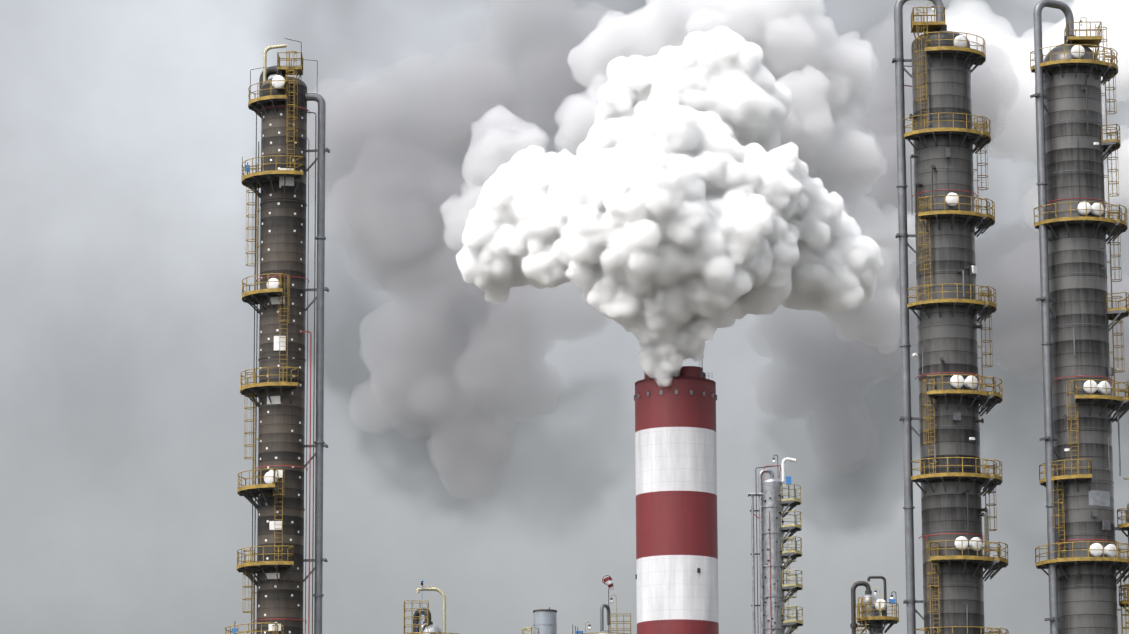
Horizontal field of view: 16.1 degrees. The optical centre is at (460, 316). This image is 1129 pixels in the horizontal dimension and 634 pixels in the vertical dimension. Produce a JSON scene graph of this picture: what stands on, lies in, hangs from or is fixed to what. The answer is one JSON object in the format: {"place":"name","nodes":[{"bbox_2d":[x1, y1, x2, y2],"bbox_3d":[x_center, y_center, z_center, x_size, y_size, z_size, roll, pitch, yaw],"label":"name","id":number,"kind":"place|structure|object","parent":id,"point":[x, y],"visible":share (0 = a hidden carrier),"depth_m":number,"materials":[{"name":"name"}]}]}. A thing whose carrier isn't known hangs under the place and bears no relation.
{"place":"outdoors","nodes":[
{"label":"outdoors","id":0,"kind":"place"},
{"bbox_2d":[225,38,329,633],"bbox_3d":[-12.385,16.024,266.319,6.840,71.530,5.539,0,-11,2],"label":"distillation column","id":1,"kind":"structure","parent":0,"point":[278,106],"depth_m":268.59,"materials":[{"name":"grey metal"}]},
{"bbox_2d":[404,580,457,633],"bbox_3d":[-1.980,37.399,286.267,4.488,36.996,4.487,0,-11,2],"label":"vessel drum with platform","id":2,"kind":"object","parent":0,"point":[428,626],"visible":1,"depth_m":288.62,"materials":[{"name":"yellow paint"}]},
{"bbox_2d":[521,607,556,633],"bbox_3d":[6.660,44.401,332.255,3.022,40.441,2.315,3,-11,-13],"label":"storage tank","id":3,"kind":"object","parent":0,"point":[545,621],"visible":1,"depth_m":335.25,"materials":[{"name":"metal"}]},
{"bbox_2d":[0,0,1128,633],"label":"sky","id":4,"kind":"structure","parent":0,"point":[534,209],"materials":[{"name":"grey"}]},
{"bbox_2d":[572,575,630,633],"bbox_3d":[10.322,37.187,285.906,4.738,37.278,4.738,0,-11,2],"label":"vessel drum with windsock","id":5,"kind":"object","parent":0,"point":[608,581],"visible":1,"depth_m":288.18,"materials":[{"name":"yellow paint"}]},
{"bbox_2d":[634,360,718,633],"bbox_3d":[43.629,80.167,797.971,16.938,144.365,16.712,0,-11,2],"label":"smokestack","id":6,"kind":"object","parent":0,"point":[676,576],"visible":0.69,"depth_m":799.59,"materials":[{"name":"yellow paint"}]},
{"bbox_2d":[748,455,802,633],"bbox_3d":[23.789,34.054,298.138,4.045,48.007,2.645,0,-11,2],"label":"distillation column","id":7,"kind":"structure","parent":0,"point":[773,554],"depth_m":300.80,"materials":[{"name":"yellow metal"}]},
{"bbox_2d":[850,576,898,633],"bbox_3d":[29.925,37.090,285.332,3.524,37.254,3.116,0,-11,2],"label":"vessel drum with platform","id":8,"kind":"object","parent":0,"point":[872,608],"visible":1,"depth_m":287.81,"materials":[{"name":"yellow paint"}]},
{"bbox_2d":[892,0,1008,633],"bbox_3d":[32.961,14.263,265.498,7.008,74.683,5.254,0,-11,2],"label":"distillation column","id":9,"kind":"structure","parent":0,"point":[944,136],"depth_m":267.21,"materials":[{"name":"grey metal"}]},
{"bbox_2d":[1030,0,1128,633],"bbox_3d":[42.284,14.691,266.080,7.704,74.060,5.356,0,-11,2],"label":"distillation column","id":10,"kind":"structure","parent":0,"point":[1082,563],"depth_m":267.81,"materials":[{"name":"grey metal"}]}
]}

